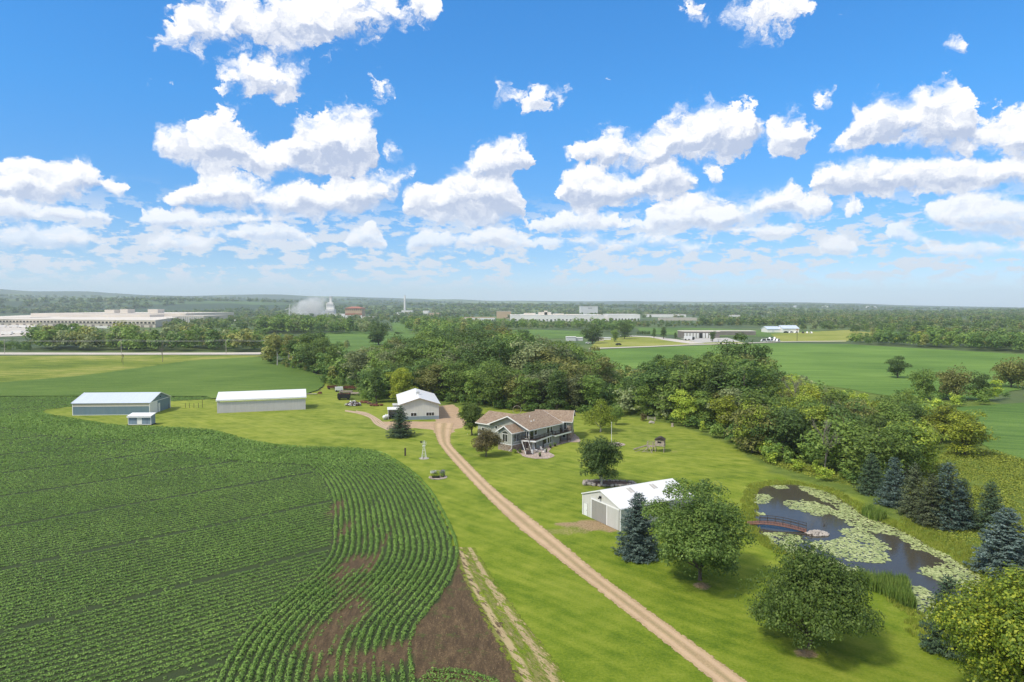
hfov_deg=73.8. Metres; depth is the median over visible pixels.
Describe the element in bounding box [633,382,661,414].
tree
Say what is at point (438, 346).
tree
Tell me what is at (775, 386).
tree
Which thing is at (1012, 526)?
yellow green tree
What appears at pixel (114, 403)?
blue barn
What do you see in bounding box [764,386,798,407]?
tree
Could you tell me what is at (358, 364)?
tree
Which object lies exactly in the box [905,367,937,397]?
tree
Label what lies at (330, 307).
process plant
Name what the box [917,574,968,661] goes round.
spruce
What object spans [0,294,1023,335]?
woods
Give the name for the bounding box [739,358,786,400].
tree
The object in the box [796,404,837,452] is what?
tree
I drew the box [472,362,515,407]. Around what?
tree
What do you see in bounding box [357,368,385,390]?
tree
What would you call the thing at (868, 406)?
tree
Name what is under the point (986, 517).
spruce
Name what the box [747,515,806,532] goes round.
footbridge
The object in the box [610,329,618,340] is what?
tree
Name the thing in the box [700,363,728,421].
tree
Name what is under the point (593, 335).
tree
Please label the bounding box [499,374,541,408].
tree
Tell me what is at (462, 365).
tree
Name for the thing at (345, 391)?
farm wagon
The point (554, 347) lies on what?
tree
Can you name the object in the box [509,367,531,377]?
tree
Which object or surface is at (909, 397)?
tree
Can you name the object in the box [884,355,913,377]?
tree
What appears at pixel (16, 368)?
meadow
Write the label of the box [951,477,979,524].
spruce
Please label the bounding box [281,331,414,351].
field
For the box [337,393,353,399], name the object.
farm wagon
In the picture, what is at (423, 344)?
tree
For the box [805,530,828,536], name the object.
rock pier
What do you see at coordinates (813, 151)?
sky
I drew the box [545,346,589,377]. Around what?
tree
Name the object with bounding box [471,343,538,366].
tree
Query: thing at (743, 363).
tree
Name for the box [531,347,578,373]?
tree
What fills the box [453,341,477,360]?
tree
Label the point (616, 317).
white works wing
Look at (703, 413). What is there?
tree
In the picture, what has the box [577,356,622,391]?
tree
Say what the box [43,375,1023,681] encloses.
lawn
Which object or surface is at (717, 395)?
tree
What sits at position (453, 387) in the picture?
tree
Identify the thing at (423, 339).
tree
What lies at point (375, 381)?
tree
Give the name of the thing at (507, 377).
tree
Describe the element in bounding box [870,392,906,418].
tree
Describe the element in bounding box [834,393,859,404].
tree
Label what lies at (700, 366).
tree
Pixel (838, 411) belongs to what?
tree
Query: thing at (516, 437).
window
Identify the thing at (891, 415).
tree
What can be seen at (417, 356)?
tree
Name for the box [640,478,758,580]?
maple tree
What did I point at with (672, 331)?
field
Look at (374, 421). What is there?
dirt track
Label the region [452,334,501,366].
tree
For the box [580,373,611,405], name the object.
tree
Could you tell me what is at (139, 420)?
door
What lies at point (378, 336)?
tree
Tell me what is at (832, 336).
field
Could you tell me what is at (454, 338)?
tree
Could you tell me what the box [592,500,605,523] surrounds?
sliding door
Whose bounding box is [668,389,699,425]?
tree
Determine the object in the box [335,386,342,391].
farm wagon
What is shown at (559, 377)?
tree
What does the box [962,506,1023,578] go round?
blue spruce
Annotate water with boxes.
[753,484,989,620]
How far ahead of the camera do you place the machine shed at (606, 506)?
110.89 m
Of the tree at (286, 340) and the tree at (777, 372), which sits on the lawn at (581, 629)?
the tree at (777, 372)
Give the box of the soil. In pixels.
[0,386,530,681]
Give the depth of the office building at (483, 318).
1518.16 m
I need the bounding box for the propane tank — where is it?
[382,414,388,419]
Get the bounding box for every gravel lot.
[0,326,27,336]
[684,338,738,342]
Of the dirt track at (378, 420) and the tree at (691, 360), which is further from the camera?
the tree at (691, 360)
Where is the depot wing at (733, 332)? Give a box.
[715,330,755,334]
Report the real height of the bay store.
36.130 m
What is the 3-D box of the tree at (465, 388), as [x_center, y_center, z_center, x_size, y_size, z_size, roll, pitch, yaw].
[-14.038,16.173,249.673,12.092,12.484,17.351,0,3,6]
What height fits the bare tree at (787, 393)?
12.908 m
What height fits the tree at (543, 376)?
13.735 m
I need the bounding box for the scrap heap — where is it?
[345,400,361,405]
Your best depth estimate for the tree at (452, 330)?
390.34 m
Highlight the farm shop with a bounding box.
[387,388,440,419]
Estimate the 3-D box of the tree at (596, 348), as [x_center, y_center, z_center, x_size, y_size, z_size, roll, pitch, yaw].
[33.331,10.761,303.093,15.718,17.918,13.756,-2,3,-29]
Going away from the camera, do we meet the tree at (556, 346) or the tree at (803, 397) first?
the tree at (803, 397)
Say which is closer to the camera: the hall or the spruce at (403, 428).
the spruce at (403, 428)
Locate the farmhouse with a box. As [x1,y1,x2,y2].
[475,409,575,454]
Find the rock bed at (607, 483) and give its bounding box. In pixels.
[582,479,636,486]
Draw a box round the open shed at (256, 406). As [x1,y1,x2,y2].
[216,389,305,412]
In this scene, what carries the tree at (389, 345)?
on the lawn at (581, 629)
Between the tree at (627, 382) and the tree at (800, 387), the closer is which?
the tree at (800, 387)
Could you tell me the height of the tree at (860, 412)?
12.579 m
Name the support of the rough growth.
on the lawn at (581, 629)
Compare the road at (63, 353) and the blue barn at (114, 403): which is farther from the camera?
the road at (63, 353)
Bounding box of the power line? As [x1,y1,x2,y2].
[39,340,264,341]
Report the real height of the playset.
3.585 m
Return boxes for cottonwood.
[698,339,751,364]
[733,332,773,364]
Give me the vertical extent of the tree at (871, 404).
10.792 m
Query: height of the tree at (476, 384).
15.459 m
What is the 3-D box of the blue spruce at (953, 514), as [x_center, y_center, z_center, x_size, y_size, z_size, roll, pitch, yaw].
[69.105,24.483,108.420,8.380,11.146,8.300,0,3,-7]
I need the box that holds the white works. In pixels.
[510,311,603,320]
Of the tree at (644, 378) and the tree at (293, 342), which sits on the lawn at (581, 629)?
the tree at (644, 378)
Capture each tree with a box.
[271,332,283,364]
[280,335,292,363]
[285,338,298,356]
[292,337,329,364]
[294,334,312,345]
[295,340,326,372]
[301,330,329,348]
[305,330,335,344]
[309,339,340,370]
[321,346,341,370]
[340,346,377,383]
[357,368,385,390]
[362,346,389,369]
[362,368,384,376]
[366,368,386,401]
[367,320,392,344]
[375,343,407,366]
[376,359,396,369]
[379,337,405,350]
[380,363,414,390]
[382,343,402,361]
[385,333,407,343]
[386,346,430,364]
[386,367,418,398]
[391,341,431,361]
[391,358,413,365]
[399,337,409,347]
[401,358,437,391]
[404,333,449,364]
[405,336,431,347]
[410,329,428,338]
[410,336,470,362]
[410,337,422,343]
[412,328,435,337]
[412,349,466,366]
[413,362,448,395]
[417,353,443,390]
[428,327,455,335]
[428,356,460,396]
[430,343,468,362]
[435,363,469,400]
[441,332,468,344]
[446,327,477,339]
[451,328,500,347]
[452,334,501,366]
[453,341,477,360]
[456,361,469,392]
[457,402,483,434]
[458,371,484,399]
[463,361,490,403]
[471,326,502,337]
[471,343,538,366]
[471,358,504,375]
[471,428,503,456]
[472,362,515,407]
[474,340,521,368]
[480,323,515,334]
[483,335,500,342]
[485,332,539,366]
[485,366,515,398]
[492,330,536,344]
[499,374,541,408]
[500,373,522,405]
[502,336,563,370]
[507,369,541,410]
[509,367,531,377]
[513,362,548,402]
[522,369,552,408]
[528,333,551,344]
[530,360,567,402]
[531,341,575,359]
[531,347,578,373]
[533,335,549,341]
[535,340,586,363]
[539,369,568,407]
[543,370,567,408]
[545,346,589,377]
[545,361,588,404]
[553,340,579,347]
[557,345,590,358]
[563,374,587,411]
[574,363,610,393]
[576,434,623,485]
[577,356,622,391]
[578,374,604,409]
[579,324,604,343]
[579,352,625,390]
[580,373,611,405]
[581,399,618,431]
[583,345,600,362]
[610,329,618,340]
[610,406,623,421]
[614,321,631,338]
[615,377,636,397]
[630,367,663,386]
[632,360,687,408]
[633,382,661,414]
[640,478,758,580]
[648,354,666,361]
[651,328,656,336]
[655,355,687,372]
[655,358,708,419]
[660,327,666,338]
[664,365,695,395]
[666,355,691,370]
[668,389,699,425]
[670,352,743,407]
[686,353,715,362]
[690,389,718,424]
[691,354,725,380]
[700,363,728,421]
[706,387,759,425]
[708,331,715,341]
[708,357,784,414]
[708,394,738,436]
[711,386,732,419]
[720,403,799,452]
[723,356,743,383]
[727,354,764,367]
[732,399,768,452]
[732,402,786,446]
[734,532,885,655]
[735,386,792,412]
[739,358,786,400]
[740,406,817,457]
[750,357,780,374]
[753,376,799,402]
[758,361,789,380]
[762,398,804,445]
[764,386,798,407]
[773,385,807,399]
[773,399,828,442]
[774,392,815,416]
[778,387,793,397]
[783,378,810,402]
[790,378,818,388]
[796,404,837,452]
[798,382,833,401]
[800,414,877,470]
[805,399,872,453]
[809,417,841,466]
[813,388,856,429]
[831,398,878,428]
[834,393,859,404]
[840,424,923,481]
[855,397,881,425]
[855,414,896,457]
[857,400,886,418]
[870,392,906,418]
[870,401,916,426]
[882,421,926,477]
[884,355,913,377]
[884,417,948,472]
[891,388,923,406]
[898,399,931,431]
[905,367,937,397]
[915,560,1023,681]
[920,403,973,442]
[931,409,1000,454]
[935,364,976,396]
[966,371,998,399]
[985,522,1023,551]
[989,357,1023,387]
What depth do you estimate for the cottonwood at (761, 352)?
265.66 m
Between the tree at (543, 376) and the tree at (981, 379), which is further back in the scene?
the tree at (981, 379)
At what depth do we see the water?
104.30 m
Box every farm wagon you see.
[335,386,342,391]
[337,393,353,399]
[339,390,352,392]
[343,385,356,389]
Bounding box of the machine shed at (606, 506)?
[581,478,693,530]
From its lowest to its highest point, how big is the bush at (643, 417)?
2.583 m
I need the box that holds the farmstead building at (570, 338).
[565,336,575,340]
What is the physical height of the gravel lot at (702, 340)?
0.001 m
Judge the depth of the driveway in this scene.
88.35 m
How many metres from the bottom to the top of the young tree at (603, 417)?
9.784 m
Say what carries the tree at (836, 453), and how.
on the lawn at (581, 629)
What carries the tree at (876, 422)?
on the lawn at (581, 629)
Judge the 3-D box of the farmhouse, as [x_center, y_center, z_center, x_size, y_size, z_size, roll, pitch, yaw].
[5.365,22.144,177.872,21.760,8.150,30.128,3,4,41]
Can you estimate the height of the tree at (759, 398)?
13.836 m
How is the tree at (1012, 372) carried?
on the field at (863, 368)
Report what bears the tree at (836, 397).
on the lawn at (581, 629)
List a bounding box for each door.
[137,418,141,424]
[150,401,157,412]
[584,503,586,515]
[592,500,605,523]
[607,506,618,530]
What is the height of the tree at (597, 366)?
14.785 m
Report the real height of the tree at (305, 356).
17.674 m
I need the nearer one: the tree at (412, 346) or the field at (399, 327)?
the tree at (412, 346)
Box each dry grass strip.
[455,547,563,681]
[467,562,543,681]
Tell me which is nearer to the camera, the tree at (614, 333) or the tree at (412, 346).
the tree at (412, 346)
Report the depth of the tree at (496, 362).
254.66 m
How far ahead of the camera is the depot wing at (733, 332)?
810.69 m
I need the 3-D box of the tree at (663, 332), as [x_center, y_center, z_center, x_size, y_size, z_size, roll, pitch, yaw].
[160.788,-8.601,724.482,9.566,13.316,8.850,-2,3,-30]
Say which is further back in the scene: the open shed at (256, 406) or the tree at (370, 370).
the tree at (370, 370)
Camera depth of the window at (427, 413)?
211.03 m
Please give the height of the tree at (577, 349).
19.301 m
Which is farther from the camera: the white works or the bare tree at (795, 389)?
the white works
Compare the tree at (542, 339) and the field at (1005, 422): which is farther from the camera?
the tree at (542, 339)
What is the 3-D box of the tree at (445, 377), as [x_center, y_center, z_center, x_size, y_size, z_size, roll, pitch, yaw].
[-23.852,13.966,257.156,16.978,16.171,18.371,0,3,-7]
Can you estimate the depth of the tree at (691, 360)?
270.98 m
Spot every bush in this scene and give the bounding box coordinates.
[517,330,528,335]
[641,413,647,420]
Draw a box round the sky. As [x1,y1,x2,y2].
[0,0,1023,306]
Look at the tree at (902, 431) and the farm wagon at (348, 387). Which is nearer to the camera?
the tree at (902, 431)
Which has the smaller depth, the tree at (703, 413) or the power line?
the tree at (703, 413)
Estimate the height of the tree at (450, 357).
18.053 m
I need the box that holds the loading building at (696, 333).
[677,330,719,337]
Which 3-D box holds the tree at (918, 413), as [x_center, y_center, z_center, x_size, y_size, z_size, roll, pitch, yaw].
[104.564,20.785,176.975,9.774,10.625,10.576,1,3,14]
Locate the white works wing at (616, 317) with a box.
[603,314,639,320]
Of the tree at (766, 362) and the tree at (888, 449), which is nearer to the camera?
the tree at (888, 449)
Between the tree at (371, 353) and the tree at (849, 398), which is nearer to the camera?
the tree at (849, 398)
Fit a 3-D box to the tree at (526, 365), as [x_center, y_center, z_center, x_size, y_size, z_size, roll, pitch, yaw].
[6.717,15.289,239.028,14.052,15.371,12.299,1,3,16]
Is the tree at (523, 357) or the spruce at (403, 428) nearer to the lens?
the spruce at (403, 428)
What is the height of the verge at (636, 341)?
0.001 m
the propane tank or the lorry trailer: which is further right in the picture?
the propane tank
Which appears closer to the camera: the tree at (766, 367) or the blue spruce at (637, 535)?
the blue spruce at (637, 535)
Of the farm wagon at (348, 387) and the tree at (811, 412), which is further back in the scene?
the farm wagon at (348, 387)
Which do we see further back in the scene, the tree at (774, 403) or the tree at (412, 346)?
the tree at (412, 346)
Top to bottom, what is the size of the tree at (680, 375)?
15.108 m
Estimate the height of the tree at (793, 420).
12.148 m
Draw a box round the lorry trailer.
[1,332,12,334]
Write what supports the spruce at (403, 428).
on the lawn at (581, 629)
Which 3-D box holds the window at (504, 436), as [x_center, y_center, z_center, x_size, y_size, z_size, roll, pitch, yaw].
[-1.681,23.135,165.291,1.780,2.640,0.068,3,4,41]
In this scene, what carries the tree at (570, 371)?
on the lawn at (581, 629)
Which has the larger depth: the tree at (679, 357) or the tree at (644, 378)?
the tree at (679, 357)
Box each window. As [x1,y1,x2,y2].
[426,412,433,415]
[502,431,507,441]
[513,433,519,441]
[524,431,528,438]
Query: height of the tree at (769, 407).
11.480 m
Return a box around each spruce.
[385,406,414,438]
[611,492,661,563]
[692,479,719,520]
[853,452,887,496]
[873,456,909,507]
[894,462,926,518]
[911,473,954,530]
[917,461,976,534]
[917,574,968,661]
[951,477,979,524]
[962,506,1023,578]
[970,480,1005,533]
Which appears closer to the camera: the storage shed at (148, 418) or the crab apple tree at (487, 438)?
the crab apple tree at (487, 438)
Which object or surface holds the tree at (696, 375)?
on the lawn at (581, 629)
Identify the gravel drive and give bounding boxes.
[620,335,698,343]
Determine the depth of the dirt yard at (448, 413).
206.98 m
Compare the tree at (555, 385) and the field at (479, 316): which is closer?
the tree at (555, 385)
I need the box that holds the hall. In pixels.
[345,307,364,317]
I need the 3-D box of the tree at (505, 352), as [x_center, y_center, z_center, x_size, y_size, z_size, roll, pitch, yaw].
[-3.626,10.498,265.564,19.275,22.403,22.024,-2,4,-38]
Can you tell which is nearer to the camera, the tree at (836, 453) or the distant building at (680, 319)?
the tree at (836, 453)
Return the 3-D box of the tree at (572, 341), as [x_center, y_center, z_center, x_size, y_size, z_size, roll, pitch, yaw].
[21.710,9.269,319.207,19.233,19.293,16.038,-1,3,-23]
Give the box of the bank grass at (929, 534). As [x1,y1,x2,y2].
[738,479,995,646]
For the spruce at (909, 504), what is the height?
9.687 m
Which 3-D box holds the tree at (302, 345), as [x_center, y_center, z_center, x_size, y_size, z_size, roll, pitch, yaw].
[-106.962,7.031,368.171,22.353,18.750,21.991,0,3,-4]
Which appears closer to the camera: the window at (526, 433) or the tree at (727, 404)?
the window at (526, 433)
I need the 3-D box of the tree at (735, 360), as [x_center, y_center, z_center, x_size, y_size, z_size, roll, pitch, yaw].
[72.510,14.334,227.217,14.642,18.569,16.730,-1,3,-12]
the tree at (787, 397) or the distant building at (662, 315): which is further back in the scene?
the distant building at (662, 315)
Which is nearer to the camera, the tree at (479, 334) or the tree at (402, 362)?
the tree at (402, 362)
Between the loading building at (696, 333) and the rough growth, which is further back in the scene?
the loading building at (696, 333)
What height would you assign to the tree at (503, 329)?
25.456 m
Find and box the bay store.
[579,306,597,313]
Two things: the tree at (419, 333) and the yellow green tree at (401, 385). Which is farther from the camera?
the tree at (419, 333)
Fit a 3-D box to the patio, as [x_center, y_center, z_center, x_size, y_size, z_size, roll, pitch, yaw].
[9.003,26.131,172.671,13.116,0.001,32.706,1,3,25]
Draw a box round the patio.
[517,434,579,458]
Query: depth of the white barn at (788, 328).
896.51 m
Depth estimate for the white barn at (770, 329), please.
905.53 m
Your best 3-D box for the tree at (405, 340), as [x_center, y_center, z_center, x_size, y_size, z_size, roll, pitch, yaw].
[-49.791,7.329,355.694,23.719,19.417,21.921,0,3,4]
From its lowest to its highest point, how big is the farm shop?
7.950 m
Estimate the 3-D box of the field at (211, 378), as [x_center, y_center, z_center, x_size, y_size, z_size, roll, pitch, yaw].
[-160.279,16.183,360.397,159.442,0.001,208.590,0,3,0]
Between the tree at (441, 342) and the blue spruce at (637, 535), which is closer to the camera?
the blue spruce at (637, 535)
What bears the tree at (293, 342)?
on the field at (211, 378)
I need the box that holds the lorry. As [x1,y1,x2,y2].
[684,336,694,339]
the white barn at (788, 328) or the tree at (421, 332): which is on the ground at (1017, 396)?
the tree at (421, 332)
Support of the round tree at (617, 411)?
on the lawn at (581, 629)
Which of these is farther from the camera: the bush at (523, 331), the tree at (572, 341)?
the bush at (523, 331)
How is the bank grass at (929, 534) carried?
on the lawn at (581, 629)
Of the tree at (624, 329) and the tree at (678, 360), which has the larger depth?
the tree at (624, 329)
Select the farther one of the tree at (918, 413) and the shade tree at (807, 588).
the tree at (918, 413)
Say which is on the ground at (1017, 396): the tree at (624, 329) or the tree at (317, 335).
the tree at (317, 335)
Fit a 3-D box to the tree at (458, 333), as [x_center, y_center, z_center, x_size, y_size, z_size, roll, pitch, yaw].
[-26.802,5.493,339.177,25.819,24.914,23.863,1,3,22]
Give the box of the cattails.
[848,503,918,609]
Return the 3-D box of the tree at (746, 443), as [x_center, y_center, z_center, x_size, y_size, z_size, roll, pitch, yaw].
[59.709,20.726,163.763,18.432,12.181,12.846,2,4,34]
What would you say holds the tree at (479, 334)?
on the lawn at (581, 629)
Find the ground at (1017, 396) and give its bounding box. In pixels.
[0,289,1023,403]
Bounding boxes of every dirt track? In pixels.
[345,410,389,429]
[356,411,390,427]
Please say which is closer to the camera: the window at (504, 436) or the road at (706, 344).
the window at (504, 436)
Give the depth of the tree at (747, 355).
255.39 m
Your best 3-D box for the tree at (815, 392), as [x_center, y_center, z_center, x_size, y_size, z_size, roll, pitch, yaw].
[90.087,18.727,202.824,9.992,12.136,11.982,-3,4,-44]
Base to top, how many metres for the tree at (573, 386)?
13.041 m
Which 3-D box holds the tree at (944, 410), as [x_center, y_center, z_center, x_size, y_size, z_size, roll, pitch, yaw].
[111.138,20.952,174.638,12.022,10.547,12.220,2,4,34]
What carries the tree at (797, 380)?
on the lawn at (581, 629)
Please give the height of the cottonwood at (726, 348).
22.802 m
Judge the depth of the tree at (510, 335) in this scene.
306.77 m
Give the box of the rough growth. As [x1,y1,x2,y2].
[751,448,1023,573]
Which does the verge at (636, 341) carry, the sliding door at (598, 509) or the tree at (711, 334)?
the tree at (711, 334)
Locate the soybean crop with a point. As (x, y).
(33, 420)
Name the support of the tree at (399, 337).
on the ground at (1017, 396)
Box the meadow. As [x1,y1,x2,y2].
[0,355,260,381]
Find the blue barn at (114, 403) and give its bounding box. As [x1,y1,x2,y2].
[71,392,170,414]
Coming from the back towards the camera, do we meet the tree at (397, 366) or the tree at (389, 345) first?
the tree at (389, 345)
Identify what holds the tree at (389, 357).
on the lawn at (581, 629)
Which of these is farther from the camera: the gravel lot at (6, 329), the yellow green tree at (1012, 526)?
the gravel lot at (6, 329)
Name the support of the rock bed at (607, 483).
on the lawn at (581, 629)
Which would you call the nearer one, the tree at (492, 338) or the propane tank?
the propane tank
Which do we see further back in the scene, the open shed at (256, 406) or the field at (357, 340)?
the field at (357, 340)
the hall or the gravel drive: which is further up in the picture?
the hall
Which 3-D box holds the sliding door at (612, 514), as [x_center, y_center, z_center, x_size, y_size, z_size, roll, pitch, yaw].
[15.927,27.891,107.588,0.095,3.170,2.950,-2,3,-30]
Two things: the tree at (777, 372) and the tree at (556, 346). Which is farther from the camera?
the tree at (556, 346)
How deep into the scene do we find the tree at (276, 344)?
399.16 m
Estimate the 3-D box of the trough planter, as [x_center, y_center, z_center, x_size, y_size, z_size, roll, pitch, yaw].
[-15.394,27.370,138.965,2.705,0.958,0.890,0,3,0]
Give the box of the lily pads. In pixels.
[754,485,983,617]
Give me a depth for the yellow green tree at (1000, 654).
56.30 m
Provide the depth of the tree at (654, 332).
735.25 m
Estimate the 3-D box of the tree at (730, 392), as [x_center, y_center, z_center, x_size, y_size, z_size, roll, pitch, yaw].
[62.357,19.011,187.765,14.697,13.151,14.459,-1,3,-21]
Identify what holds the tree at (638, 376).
on the lawn at (581, 629)
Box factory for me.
[0,309,233,327]
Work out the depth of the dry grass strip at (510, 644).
74.36 m
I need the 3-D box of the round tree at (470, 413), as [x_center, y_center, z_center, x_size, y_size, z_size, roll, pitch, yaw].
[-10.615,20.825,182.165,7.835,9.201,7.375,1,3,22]
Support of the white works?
on the ground at (1017, 396)
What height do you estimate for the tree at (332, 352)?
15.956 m
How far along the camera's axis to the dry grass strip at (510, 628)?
73.43 m
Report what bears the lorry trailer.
on the gravel lot at (6, 329)
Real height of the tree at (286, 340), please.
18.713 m
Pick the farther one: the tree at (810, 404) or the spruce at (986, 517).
the tree at (810, 404)
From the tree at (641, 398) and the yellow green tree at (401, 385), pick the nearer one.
the tree at (641, 398)
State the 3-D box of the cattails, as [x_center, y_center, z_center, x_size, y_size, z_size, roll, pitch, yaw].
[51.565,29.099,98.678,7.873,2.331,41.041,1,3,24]
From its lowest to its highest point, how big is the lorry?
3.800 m
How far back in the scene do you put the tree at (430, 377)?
252.26 m
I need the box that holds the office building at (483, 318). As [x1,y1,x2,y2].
[464,317,495,320]
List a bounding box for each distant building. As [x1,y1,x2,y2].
[496,311,510,318]
[646,314,685,316]
[658,318,696,320]
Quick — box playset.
[633,436,665,452]
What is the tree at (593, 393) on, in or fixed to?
on the lawn at (581, 629)
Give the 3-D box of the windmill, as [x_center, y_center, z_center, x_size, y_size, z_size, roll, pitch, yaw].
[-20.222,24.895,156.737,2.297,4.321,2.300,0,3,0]
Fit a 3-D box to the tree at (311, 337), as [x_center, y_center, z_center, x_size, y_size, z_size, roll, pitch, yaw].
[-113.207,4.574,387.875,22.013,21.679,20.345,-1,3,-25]
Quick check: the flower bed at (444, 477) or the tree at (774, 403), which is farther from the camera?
the tree at (774, 403)
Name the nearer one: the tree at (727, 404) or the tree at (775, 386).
the tree at (727, 404)
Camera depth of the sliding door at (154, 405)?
223.17 m
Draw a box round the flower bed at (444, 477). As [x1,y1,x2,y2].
[429,475,446,479]
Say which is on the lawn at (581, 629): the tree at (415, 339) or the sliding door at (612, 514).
the tree at (415, 339)
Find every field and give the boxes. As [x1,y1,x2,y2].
[0,357,323,397]
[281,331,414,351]
[391,322,413,332]
[440,316,502,320]
[487,329,584,338]
[591,343,1023,399]
[635,327,908,336]
[955,403,1023,458]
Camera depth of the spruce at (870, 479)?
127.07 m
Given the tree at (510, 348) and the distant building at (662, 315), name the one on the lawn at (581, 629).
the tree at (510, 348)
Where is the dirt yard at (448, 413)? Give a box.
[382,404,464,432]
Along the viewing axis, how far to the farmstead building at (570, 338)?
683.32 m
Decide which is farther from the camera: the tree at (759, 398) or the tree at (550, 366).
the tree at (550, 366)
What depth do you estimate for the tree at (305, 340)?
382.31 m
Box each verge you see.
[592,337,742,347]
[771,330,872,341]
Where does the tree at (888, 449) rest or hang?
on the lawn at (581, 629)
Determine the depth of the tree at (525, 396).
226.20 m
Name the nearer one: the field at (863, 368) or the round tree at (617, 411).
the round tree at (617, 411)
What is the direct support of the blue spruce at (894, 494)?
on the lawn at (581, 629)
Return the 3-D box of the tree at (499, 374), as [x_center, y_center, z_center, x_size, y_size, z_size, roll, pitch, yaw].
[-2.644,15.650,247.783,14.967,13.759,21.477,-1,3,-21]
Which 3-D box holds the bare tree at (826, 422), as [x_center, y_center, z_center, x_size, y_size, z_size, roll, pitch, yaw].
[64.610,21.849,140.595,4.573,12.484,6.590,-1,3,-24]
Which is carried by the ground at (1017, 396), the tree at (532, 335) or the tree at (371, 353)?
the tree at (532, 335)
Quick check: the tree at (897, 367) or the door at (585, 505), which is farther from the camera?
the tree at (897, 367)
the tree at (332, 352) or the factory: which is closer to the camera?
the tree at (332, 352)
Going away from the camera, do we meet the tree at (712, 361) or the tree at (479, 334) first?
the tree at (712, 361)
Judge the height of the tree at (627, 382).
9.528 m
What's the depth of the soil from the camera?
85.24 m
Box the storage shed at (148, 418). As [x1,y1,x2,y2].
[127,412,155,424]
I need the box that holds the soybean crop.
[0,389,498,681]
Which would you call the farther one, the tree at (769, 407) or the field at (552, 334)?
the field at (552, 334)
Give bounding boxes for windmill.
[419,441,428,459]
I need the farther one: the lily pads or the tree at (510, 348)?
the tree at (510, 348)
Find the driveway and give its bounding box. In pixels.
[434,423,746,681]
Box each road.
[0,352,261,354]
[600,341,819,348]
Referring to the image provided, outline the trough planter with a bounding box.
[430,473,440,477]
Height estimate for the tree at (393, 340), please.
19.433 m
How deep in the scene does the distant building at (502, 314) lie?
1912.94 m
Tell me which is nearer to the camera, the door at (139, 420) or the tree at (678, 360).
the door at (139, 420)
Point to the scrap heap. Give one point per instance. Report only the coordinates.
(353, 403)
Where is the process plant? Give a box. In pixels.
[298,296,344,316]
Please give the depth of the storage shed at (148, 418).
200.24 m
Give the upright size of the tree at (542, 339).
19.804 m
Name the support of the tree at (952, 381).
on the lawn at (581, 629)
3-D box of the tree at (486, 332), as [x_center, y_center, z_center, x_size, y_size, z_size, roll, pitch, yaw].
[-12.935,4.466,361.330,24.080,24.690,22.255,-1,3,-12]
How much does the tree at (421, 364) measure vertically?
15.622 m
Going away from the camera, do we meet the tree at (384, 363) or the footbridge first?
the footbridge
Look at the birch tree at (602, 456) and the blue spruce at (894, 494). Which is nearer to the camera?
the blue spruce at (894, 494)
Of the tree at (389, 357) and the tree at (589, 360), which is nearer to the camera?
the tree at (589, 360)
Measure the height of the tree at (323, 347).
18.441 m
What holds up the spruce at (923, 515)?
on the lawn at (581, 629)
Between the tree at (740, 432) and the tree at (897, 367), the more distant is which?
the tree at (897, 367)
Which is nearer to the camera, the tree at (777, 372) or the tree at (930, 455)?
the tree at (930, 455)
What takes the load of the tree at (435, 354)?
on the lawn at (581, 629)
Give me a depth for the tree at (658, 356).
297.73 m
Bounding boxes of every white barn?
[761,326,779,331]
[778,325,799,332]

